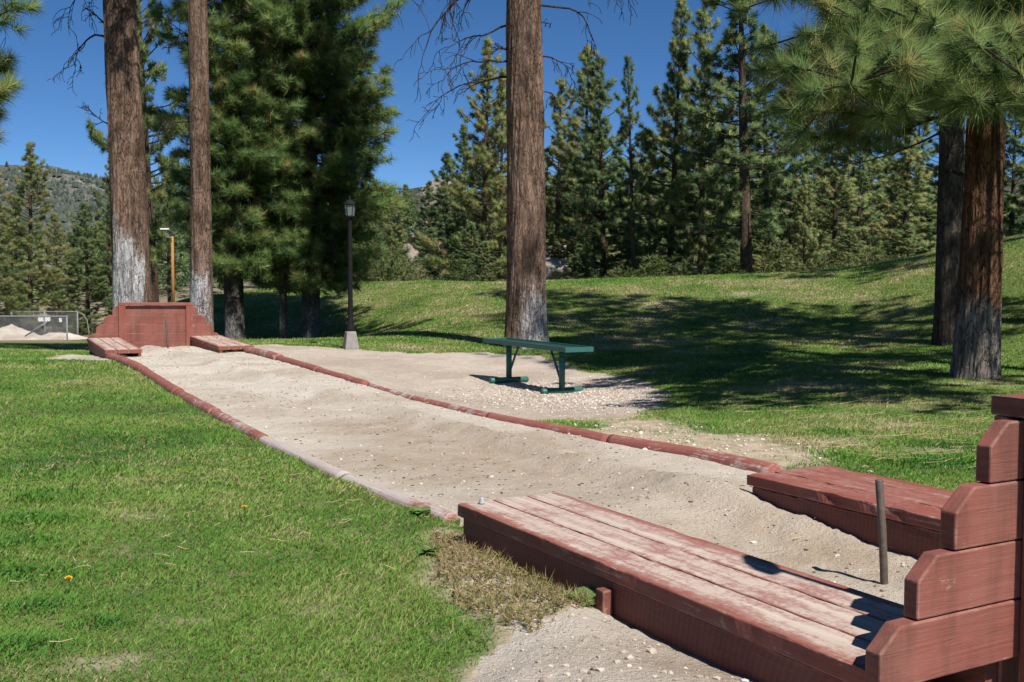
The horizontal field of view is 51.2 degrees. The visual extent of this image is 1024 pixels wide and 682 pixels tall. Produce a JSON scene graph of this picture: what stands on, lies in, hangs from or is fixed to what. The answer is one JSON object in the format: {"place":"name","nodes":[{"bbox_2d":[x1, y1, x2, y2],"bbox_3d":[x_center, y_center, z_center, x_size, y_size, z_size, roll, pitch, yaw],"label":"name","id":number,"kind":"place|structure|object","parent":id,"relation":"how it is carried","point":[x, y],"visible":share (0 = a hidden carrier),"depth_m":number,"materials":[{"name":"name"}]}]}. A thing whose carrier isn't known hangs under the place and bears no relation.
{"place":"outdoors","nodes":[
{"label":"outdoors","id":0,"kind":"place"},
{"bbox_2d":[0,165,175,244],"bbox_3d":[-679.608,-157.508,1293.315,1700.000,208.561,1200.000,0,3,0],"label":"mountain","id":1,"kind":"structure","parent":0,"point":[67,177],"depth_m":1490.99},
{"bbox_2d":[0,161,179,244],"bbox_3d":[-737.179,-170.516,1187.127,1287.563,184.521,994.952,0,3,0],"label":"mountain trees","id":2,"kind":"object","parent":1,"relation":"on","point":[68,210],"visible":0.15,"depth_m":1373.91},
{"bbox_2d":[48,355,755,681],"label":"bare dirt","id":3,"kind":"structure","parent":0,"point":[502,658],"depth_m":2.58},
{"bbox_2d":[457,556,748,681],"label":"clods","id":4,"kind":"object","parent":3,"relation":"on","point":[651,650],"visible":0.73,"depth_m":2.52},
{"bbox_2d":[0,236,1023,681],"bbox_3d":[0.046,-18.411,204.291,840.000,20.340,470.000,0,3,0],"label":"lawn","id":5,"kind":"structure","parent":0,"point":[504,634],"depth_m":5.61,"materials":[{"name":"plant"}]},
{"bbox_2d":[0,202,37,309],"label":"pine tree","id":6,"kind":"object","parent":5,"relation":"on","point":[20,260],"visible":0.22,"depth_m":65.59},
{"bbox_2d":[0,172,38,326],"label":"pine tree","id":7,"kind":"object","parent":5,"relation":"on","point":[7,282],"visible":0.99,"depth_m":50.10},
{"bbox_2d":[0,0,50,151],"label":"pine tree","id":8,"kind":"object","parent":5,"relation":"on","point":[9,84],"visible":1,"depth_m":12.99,"materials":[{"name":"green plant"}]},
{"bbox_2d":[0,324,50,339],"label":"dirt pile","id":9,"kind":"object","parent":5,"relation":"on","point":[37,337],"visible":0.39,"depth_m":49.19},
{"bbox_2d":[0,316,67,339],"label":"chain link fence","id":10,"kind":"object","parent":5,"relation":"on","point":[66,323],"visible":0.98,"depth_m":46.03,"materials":[{"name":"metal"}]},
{"bbox_2d":[0,141,80,332],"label":"pine tree","id":11,"kind":"object","parent":5,"relation":"on","point":[26,286],"visible":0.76,"depth_m":54.66,"materials":[{"name":"plant"}]},
{"bbox_2d":[0,311,88,336],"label":"chain link fence","id":12,"kind":"object","parent":5,"relation":"on","point":[77,333],"visible":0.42,"depth_m":53.02,"materials":[{"name":"metal"}]},
{"bbox_2d":[35,212,84,326],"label":"pine tree","id":13,"kind":"object","parent":5,"relation":"on","point":[56,237],"visible":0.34,"depth_m":63.61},
{"bbox_2d":[42,332,86,339],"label":"dirt pile","id":14,"kind":"object","parent":5,"relation":"on","point":[58,336],"visible":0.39,"depth_m":50.16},
{"bbox_2d":[38,304,98,335],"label":"shrub","id":15,"kind":"object","parent":5,"relation":"on","point":[82,327],"visible":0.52,"depth_m":56.74,"materials":[{"name":"green plant"}]},
{"bbox_2d":[53,231,84,312],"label":"pine tree","id":16,"kind":"object","parent":5,"relation":"on","point":[70,246],"visible":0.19,"depth_m":65.77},
{"bbox_2d":[0,0,152,342],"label":"pine tree","id":17,"kind":"object","parent":5,"relation":"on","point":[129,234],"visible":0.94,"depth_m":16.29,"materials":[{"name":"brown plant"}]},
{"bbox_2d":[42,201,112,333],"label":"pine tree","id":18,"kind":"object","parent":5,"relation":"on","point":[87,244],"visible":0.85,"depth_m":57.64,"materials":[{"name":"plant"}]},
{"bbox_2d":[90,158,112,314],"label":"pine tree","id":19,"kind":"object","parent":5,"relation":"on","point":[105,246],"visible":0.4,"depth_m":59.65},
{"bbox_2d":[84,0,187,305],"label":"pine tree","id":20,"kind":"object","parent":5,"relation":"on","point":[152,72],"visible":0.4,"depth_m":35.45,"materials":[{"name":"plant"}]},
{"bbox_2d":[139,367,183,393],"bbox_3d":[-3.255,0.381,9.881,0.112,0.112,2.270,-1,4,-26],"label":"edging log","id":21,"kind":"object","parent":5,"relation":"on","point":[167,385],"visible":0.63,"depth_m":9.69,"materials":[{"name":"paint"}]},
{"bbox_2d":[160,228,174,302],"bbox_3d":[-10.901,-2.144,33.853,0.414,2.836,0.182,-1,3,-16],"label":"post","id":22,"kind":"object","parent":5,"relation":"on","point":[172,270],"visible":0.93,"depth_m":33.89,"materials":[{"name":"brown wood"}]},
{"bbox_2d":[152,172,189,301],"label":"pine tree","id":23,"kind":"object","parent":5,"relation":"on","point":[167,267],"visible":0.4,"depth_m":49.73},
{"bbox_2d":[146,0,242,332],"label":"pine tree","id":24,"kind":"object","parent":5,"relation":"on","point":[201,280],"visible":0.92,"depth_m":15.82,"materials":[{"name":"brown plant"}]},
{"bbox_2d":[173,389,220,413],"bbox_3d":[-2.415,0.480,8.152,0.104,0.107,1.520,-1,4,-26],"label":"edging log","id":25,"kind":"object","parent":5,"relation":"on","point":[195,401],"visible":0.61,"depth_m":7.99,"materials":[{"name":"paint"}]},
{"bbox_2d":[142,0,315,338],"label":"pine tree","id":26,"kind":"object","parent":5,"relation":"on","point":[232,263],"visible":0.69,"depth_m":21.34,"materials":[{"name":"green plant"}]},
{"bbox_2d":[210,409,268,438],"bbox_3d":[-1.763,0.555,6.865,0.096,0.095,1.310,-1,4,-27],"label":"edging log","id":27,"kind":"object","parent":5,"relation":"on","point":[226,418],"visible":0.6,"depth_m":6.77,"materials":[{"name":"paint"}]},
{"bbox_2d":[241,347,282,359],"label":"edging log","id":28,"kind":"object","parent":5,"relation":"on","point":[272,355],"visible":0.57,"depth_m":13.15,"materials":[{"name":"paint"}]},
{"bbox_2d":[240,0,347,338],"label":"pine tree","id":29,"kind":"object","parent":5,"relation":"on","point":[283,330],"visible":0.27,"depth_m":21.87,"materials":[{"name":"green plant"}]},
{"bbox_2d":[275,355,321,370],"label":"edging log","id":30,"kind":"object","parent":5,"relation":"on","point":[306,365],"visible":0.52,"depth_m":11.74,"materials":[{"name":"paint"}]},
{"bbox_2d":[257,435,351,478],"bbox_3d":[-1.120,0.629,5.658,0.096,0.096,1.390,-2,4,-28],"label":"edging log","id":31,"kind":"object","parent":5,"relation":"on","point":[336,472],"visible":0.57,"depth_m":5.53,"materials":[{"name":"paint"}]},
{"bbox_2d":[209,0,411,338],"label":"pine tree","id":32,"kind":"object","parent":5,"relation":"on","point":[336,127],"visible":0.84,"depth_m":21.71,"materials":[{"name":"green plant"}]},
{"bbox_2d":[342,196,358,349],"bbox_3d":[-2.288,-0.917,15.123,0.205,2.265,0.205,-1,3,-23],"label":"street lamp","id":33,"kind":"object","parent":5,"relation":"on","point":[350,341],"visible":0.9,"depth_m":15.09,"materials":[{"name":"metal"}]},
{"bbox_2d":[371,186,407,270],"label":"pine tree","id":34,"kind":"object","parent":5,"relation":"on","point":[390,236],"visible":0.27,"depth_m":74.66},
{"bbox_2d":[352,236,430,281],"bbox_3d":[-4.190,-2.367,32.927,3.125,1.819,3.280,3,4,37],"label":"shrub","id":35,"kind":"object","parent":5,"relation":"on","point":[391,274],"visible":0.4,"depth_m":32.81,"materials":[{"name":"green plant"}]},
{"bbox_2d":[339,474,461,521],"bbox_3d":[-0.508,0.693,4.601,0.104,0.097,0.999,-2,4,-33],"label":"edging log","id":36,"kind":"object","parent":5,"relation":"on","point":[400,498],"visible":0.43,"depth_m":4.50,"materials":[{"name":"paint"}]},
{"bbox_2d":[382,184,422,264],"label":"pine tree","id":37,"kind":"object","parent":5,"relation":"on","point":[406,190],"visible":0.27,"depth_m":89.21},
{"bbox_2d":[411,181,445,274],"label":"pine tree","id":38,"kind":"object","parent":5,"relation":"on","point":[429,187],"visible":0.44,"depth_m":79.41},
{"bbox_2d":[413,227,452,280],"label":"pine tree","id":39,"kind":"object","parent":5,"relation":"on","point":[425,252],"visible":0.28,"depth_m":49.66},
{"bbox_2d":[407,152,480,280],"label":"pine tree","id":40,"kind":"object","parent":5,"relation":"on","point":[448,230],"visible":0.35,"depth_m":55.59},
{"bbox_2d":[411,396,488,416],"bbox_3d":[-0.468,0.504,7.932,0.086,0.086,1.270,-2,4,-28],"label":"edging log","id":41,"kind":"object","parent":5,"relation":"on","point":[467,410],"visible":0.48,"depth_m":7.84,"materials":[{"name":"paint"}]},
{"bbox_2d":[428,262,486,280],"bbox_3d":[-1.852,-2.035,37.975,2.519,1.616,2.564,0,3,0],"label":"shrub","id":42,"kind":"object","parent":5,"relation":"on","point":[463,274],"visible":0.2,"depth_m":37.73,"materials":[{"name":"green plant"}]},
{"bbox_2d":[415,35,506,281],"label":"pine tree","id":43,"kind":"object","parent":5,"relation":"on","point":[484,164],"visible":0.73,"depth_m":47.24,"materials":[{"name":"plant"}]},
{"bbox_2d":[254,344,669,419],"bbox_3d":[-0.483,0.360,12.172,3.711,0.220,9.370,-1,4,-26],"label":"gravel patch","id":44,"kind":"object","parent":5,"relation":"on","point":[414,362],"visible":0.81,"depth_m":12.23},
{"bbox_2d":[253,345,670,422],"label":"gravel bits","id":45,"kind":"object","parent":44,"relation":"on","point":[460,380],"visible":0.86,"depth_m":11.45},
{"bbox_2d":[384,366,668,415],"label":"gravel","id":46,"kind":"structure","parent":44,"relation":"on","point":[574,396],"depth_m":10.38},
{"bbox_2d":[483,338,593,393],"bbox_3d":[0.238,0.262,11.435,0.470,0.499,1.900,-1,4,-27],"label":"park bench","id":47,"kind":"object","parent":44,"relation":"on","point":[551,347],"visible":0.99,"depth_m":11.14,"materials":[{"name":"green plastic"}]},
{"bbox_2d":[434,123,505,281],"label":"pine tree","id":48,"kind":"object","parent":5,"relation":"on","point":[463,142],"visible":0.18,"depth_m":59.56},
{"bbox_2d":[449,221,491,280],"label":"pine tree","id":49,"kind":"object","parent":5,"relation":"on","point":[471,240],"visible":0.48,"depth_m":45.86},
{"bbox_2d":[460,66,506,280],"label":"pine tree","id":50,"kind":"object","parent":5,"relation":"on","point":[501,153],"visible":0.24,"depth_m":51.27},
{"bbox_2d":[463,241,503,280],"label":"pine tree","id":51,"kind":"object","parent":5,"relation":"on","point":[483,256],"visible":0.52,"depth_m":43.79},
{"bbox_2d":[425,524,595,632],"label":"dry weeds","id":52,"kind":"object","parent":5,"relation":"on","point":[532,585],"visible":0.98,"depth_m":3.16,"materials":[{"name":"plant"}]},
{"bbox_2d":[0,149,1023,308],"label":"wood","id":53,"kind":"object","parent":5,"relation":"on","point":[98,252],"visible":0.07,"depth_m":80.07,"materials":[{"name":"plant"}]},
{"bbox_2d":[392,0,637,349],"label":"pine tree","id":54,"kind":"object","parent":5,"relation":"on","point":[526,315],"visible":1,"depth_m":15.49,"materials":[{"name":"brown plant"}]},
{"bbox_2d":[10,296,1023,641],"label":"straw","id":55,"kind":"object","parent":5,"relation":"on","point":[704,426],"visible":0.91,"depth_m":7.15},
{"bbox_2d":[485,412,609,441],"bbox_3d":[0.213,0.566,6.800,0.107,0.106,1.318,-2,4,-33],"label":"edging log","id":56,"kind":"object","parent":5,"relation":"on","point":[594,435],"visible":0.5,"depth_m":6.69,"materials":[{"name":"paint"}]},
{"bbox_2d":[545,257,573,279],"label":"boulder","id":57,"kind":"object","parent":5,"relation":"on","point":[553,264],"visible":0.42,"depth_m":43.48,"materials":[{"name":"stone"}]},
{"bbox_2d":[546,232,573,260],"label":"pine tree","id":58,"kind":"object","parent":5,"relation":"on","point":[553,235],"visible":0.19,"depth_m":45.79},
{"bbox_2d":[544,77,583,279],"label":"pine tree","id":59,"kind":"object","parent":5,"relation":"on","point":[559,139],"visible":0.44,"depth_m":49.54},
{"bbox_2d":[556,244,593,278],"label":"pine tree","id":60,"kind":"object","parent":5,"relation":"on","point":[581,272],"visible":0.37,"depth_m":41.78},
{"bbox_2d":[562,585,595,606],"bbox_3d":[0.215,0.721,3.009,0.134,0.032,0.131,-2,4,-37],"label":"weed","id":61,"kind":"object","parent":5,"relation":"on","point":[590,589],"visible":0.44,"depth_m":3.02,"materials":[{"name":"green plant"}]},
{"bbox_2d":[548,45,634,278],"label":"pine tree","id":62,"kind":"object","parent":5,"relation":"on","point":[576,124],"visible":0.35,"depth_m":46.13,"materials":[{"name":"plant"}]},
{"bbox_2d":[560,54,641,277],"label":"pine tree","id":63,"kind":"object","parent":5,"relation":"on","point":[602,221],"visible":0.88,"depth_m":43.19,"materials":[{"name":"plant"}]},
{"bbox_2d":[604,54,659,272],"bbox_3d":[4.392,-5.893,39.849,1.709,9.559,1.771,-2,4,-36],"label":"pine tree","id":64,"kind":"object","parent":5,"relation":"on","point":[638,138],"visible":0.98,"depth_m":39.62,"materials":[{"name":"plant"}]},
{"bbox_2d":[612,128,671,272],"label":"pine tree","id":65,"kind":"object","parent":5,"relation":"on","point":[637,198],"visible":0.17,"depth_m":57.44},
{"bbox_2d":[628,253,689,277],"bbox_3d":[5.028,-2.129,35.932,2.487,1.731,2.574,0,3,0],"label":"shrub","id":66,"kind":"object","parent":5,"relation":"on","point":[654,268],"visible":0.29,"depth_m":35.66,"materials":[{"name":"green plant"}]},
{"bbox_2d":[621,0,722,275],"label":"pine tree","id":67,"kind":"object","parent":5,"relation":"on","point":[679,58],"visible":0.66,"depth_m":41.30,"materials":[{"name":"plant"}]},
{"bbox_2d":[643,96,712,274],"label":"pine tree","id":68,"kind":"object","parent":5,"relation":"on","point":[659,122],"visible":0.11,"depth_m":59.66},
{"bbox_2d":[606,434,782,472],"bbox_3d":[0.945,0.623,5.717,0.145,0.120,1.247,-2,4,-34],"label":"edging log","id":69,"kind":"object","parent":5,"relation":"on","point":[746,463],"visible":0.54,"depth_m":5.60,"materials":[{"name":"paint"}]},
{"bbox_2d":[658,184,731,272],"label":"pine tree","id":70,"kind":"object","parent":5,"relation":"on","point":[689,229],"visible":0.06,"depth_m":51.76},
{"bbox_2d":[664,2,736,272],"bbox_3d":[7.029,-7.145,40.016,2.690,12.115,3.453,1,3,7],"label":"pine tree","id":71,"kind":"object","parent":5,"relation":"on","point":[691,139],"visible":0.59,"depth_m":39.60,"materials":[{"name":"plant"}]},
{"bbox_2d":[554,414,879,472],"bbox_3d":[1.064,0.607,6.621,1.527,0.123,3.163,-1,3,-14],"label":"rubble","id":72,"kind":"object","parent":5,"relation":"on","point":[686,441],"visible":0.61,"depth_m":6.46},
{"bbox_2d":[698,257,746,274],"bbox_3d":[7.132,-2.026,35.966,2.360,1.606,2.322,0,3,0],"label":"shrub","id":73,"kind":"object","parent":5,"relation":"on","point":[733,270],"visible":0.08,"depth_m":35.79,"materials":[{"name":"green plant"}]},
{"bbox_2d":[713,233,739,273],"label":"pine tree","id":74,"kind":"object","parent":5,"relation":"on","point":[731,252],"visible":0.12,"depth_m":47.70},
{"bbox_2d":[692,91,783,267],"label":"pine tree","id":75,"kind":"object","parent":5,"relation":"on","point":[755,245],"visible":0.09,"depth_m":57.01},
{"bbox_2d":[660,0,827,272],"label":"pine tree","id":76,"kind":"object","parent":5,"relation":"on","point":[744,197],"visible":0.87,"depth_m":35.51,"materials":[{"name":"plant"}]},
{"bbox_2d":[722,22,798,264],"bbox_3d":[8.866,-6.229,37.686,2.920,9.998,2.943,0,3,-3],"label":"pine tree","id":77,"kind":"object","parent":5,"relation":"on","point":[775,191],"visible":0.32,"depth_m":37.58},
{"bbox_2d":[752,231,784,272],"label":"pine tree","id":78,"kind":"object","parent":5,"relation":"on","point":[759,251],"visible":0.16,"depth_m":45.56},
{"bbox_2d":[755,239,804,271],"bbox_3d":[8.244,-2.331,32.880,1.812,1.786,1.862,0,3,0],"label":"shrub","id":79,"kind":"object","parent":5,"relation":"on","point":[770,258],"visible":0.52,"depth_m":32.76,"materials":[{"name":"green plant"}]},
{"bbox_2d":[754,128,828,268],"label":"pine tree","id":80,"kind":"object","parent":5,"relation":"on","point":[778,137],"visible":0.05,"depth_m":59.13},
{"bbox_2d":[754,122,834,268],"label":"pine tree","id":81,"kind":"object","parent":5,"relation":"on","point":[790,206],"visible":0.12,"depth_m":57.33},
{"bbox_2d":[784,172,830,270],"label":"pine tree","id":82,"kind":"object","parent":5,"relation":"on","point":[800,226],"visible":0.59,"depth_m":43.59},
{"bbox_2d":[797,122,843,269],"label":"pine tree","id":83,"kind":"object","parent":5,"relation":"on","point":[823,202],"visible":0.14,"depth_m":65.12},
{"bbox_2d":[778,133,886,269],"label":"pine tree","id":84,"kind":"object","parent":5,"relation":"on","point":[847,190],"visible":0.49,"depth_m":53.43,"materials":[{"name":"plant"}]},
{"bbox_2d":[805,250,861,270],"bbox_3d":[10.800,-2.196,35.914,2.833,1.768,3.009,0,3,0],"label":"shrub","id":85,"kind":"object","parent":5,"relation":"on","point":[823,259],"visible":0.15,"depth_m":35.55,"materials":[{"name":"green plant"}]},
{"bbox_2d":[830,228,867,267],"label":"pine tree","id":86,"kind":"object","parent":5,"relation":"on","point":[850,238],"visible":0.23,"depth_m":49.62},
{"bbox_2d":[812,129,913,266],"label":"pine tree","id":87,"kind":"object","parent":5,"relation":"on","point":[860,179],"visible":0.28,"depth_m":57.20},
{"bbox_2d":[724,0,1023,379],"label":"pine tree","id":88,"kind":"object","parent":5,"relation":"on","point":[893,64],"visible":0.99,"depth_m":8.31,"materials":[{"name":"green plant"}]},
{"bbox_2d":[842,242,906,267],"bbox_3d":[11.797,-2.346,34.936,2.761,1.954,2.771,0,3,0],"label":"shrub","id":89,"kind":"object","parent":5,"relation":"on","point":[874,257],"visible":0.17,"depth_m":34.82,"materials":[{"name":"green plant"}]},
{"bbox_2d":[845,156,904,264],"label":"pine tree","id":90,"kind":"object","parent":5,"relation":"on","point":[878,183],"visible":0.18,"depth_m":59.22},
{"bbox_2d":[808,0,964,345],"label":"pine tree","id":91,"kind":"object","parent":5,"relation":"on","point":[949,202],"visible":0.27,"depth_m":13.83,"materials":[{"name":"grey plant"}]},
{"bbox_2d":[861,133,924,258],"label":"pine tree","id":92,"kind":"object","parent":5,"relation":"on","point":[888,170],"visible":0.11,"depth_m":65.05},
{"bbox_2d":[862,135,936,259],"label":"pine tree","id":93,"kind":"object","parent":5,"relation":"on","point":[910,193],"visible":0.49,"depth_m":49.42,"materials":[{"name":"plant"}]},
{"bbox_2d":[872,111,937,259],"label":"pine tree","id":94,"kind":"object","parent":5,"relation":"on","point":[927,131],"visible":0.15,"depth_m":61.48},
{"bbox_2d":[884,223,928,257],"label":"pine tree","id":95,"kind":"object","parent":5,"relation":"on","point":[908,239],"visible":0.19,"depth_m":45.74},
{"bbox_2d":[896,184,936,253],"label":"pine tree","id":96,"kind":"object","parent":5,"relation":"on","point":[925,217],"visible":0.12,"depth_m":55.50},
{"bbox_2d":[909,121,965,249],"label":"pine tree","id":97,"kind":"object","parent":5,"relation":"on","point":[927,154],"visible":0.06,"depth_m":59.34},
{"bbox_2d":[1003,111,1023,235],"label":"pine tree","id":98,"kind":"object","parent":5,"relation":"on","point":[1013,198],"visible":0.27,"depth_m":41.69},
{"bbox_2d":[1003,118,1023,238],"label":"pine tree","id":99,"kind":"object","parent":5,"relation":"on","point":[1014,206],"visible":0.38,"depth_m":40.11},
{"bbox_2d":[0,0,1023,200],"label":"sky","id":100,"kind":"structure","parent":0,"point":[48,115],"materials":[{"name":"blue"}]},
{"bbox_2d":[119,345,931,681],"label":"sand court","id":101,"kind":"object","parent":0,"point":[747,511],"visible":0.59,"depth_m":5.39,"materials":[{"name":"sand"}]},
{"bbox_2d":[87,338,142,357],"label":"pitching platform","id":102,"kind":"structure","parent":101,"relation":"on","point":[101,347],"depth_m":13.76,"materials":[{"name":"paint"}]},
{"bbox_2d":[104,353,148,370],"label":"edging log","id":103,"kind":"object","parent":101,"relation":"on","point":[126,361],"visible":0.61,"depth_m":11.79,"materials":[{"name":"paint"}]},
{"bbox_2d":[88,302,219,353],"bbox_3d":[-5.056,-0.185,15.183,1.800,0.723,0.120,-1,3,-25],"label":"backboard","id":104,"kind":"object","parent":101,"relation":"on","point":[144,325],"visible":0.74,"depth_m":15.15,"materials":[{"name":"brown wood"}]},
{"bbox_2d":[190,335,253,352],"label":"pitching platform","id":105,"kind":"structure","parent":101,"relation":"on","point":[219,344],"depth_m":14.43,"materials":[{"name":"paint"}]},
{"bbox_2d":[315,367,369,384],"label":"edging log","id":106,"kind":"object","parent":101,"relation":"on","point":[346,377],"visible":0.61,"depth_m":10.26,"materials":[{"name":"paint"}]},
{"bbox_2d":[117,345,911,596],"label":"pebbles","id":107,"kind":"object","parent":101,"relation":"on","point":[726,514],"visible":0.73,"depth_m":5.97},
{"bbox_2d":[134,345,908,585],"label":"bark chips","id":108,"kind":"object","parent":101,"relation":"on","point":[484,460],"visible":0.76,"depth_m":5.23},
{"bbox_2d":[458,493,995,681],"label":"pitching platform","id":109,"kind":"structure","parent":101,"relation":"on","point":[756,619],"depth_m":2.79,"materials":[{"name":"paint"}]},
{"bbox_2d":[747,465,953,558],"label":"pitching platform","id":110,"kind":"structure","parent":101,"relation":"on","point":[843,500],"depth_m":3.96,"materials":[{"name":"paint"}]},
{"bbox_2d":[875,479,887,584],"bbox_3d":[1.177,0.656,3.402,0.054,0.432,0.025,3,4,42],"label":"stake","id":111,"kind":"object","parent":101,"relation":"on","point":[882,530],"visible":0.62,"depth_m":3.39,"materials":[{"name":"metal"}]},
{"bbox_2d":[865,394,1023,681],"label":"backboard","id":112,"kind":"object","parent":101,"relation":"on","point":[963,598],"visible":1,"depth_m":2.24,"materials":[{"name":"brown wood"}]},
{"bbox_2d":[162,177,1023,243],"bbox_3d":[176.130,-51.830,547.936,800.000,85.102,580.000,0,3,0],"label":"hill","id":113,"kind":"structure","parent":0,"point":[415,193],"depth_m":595.14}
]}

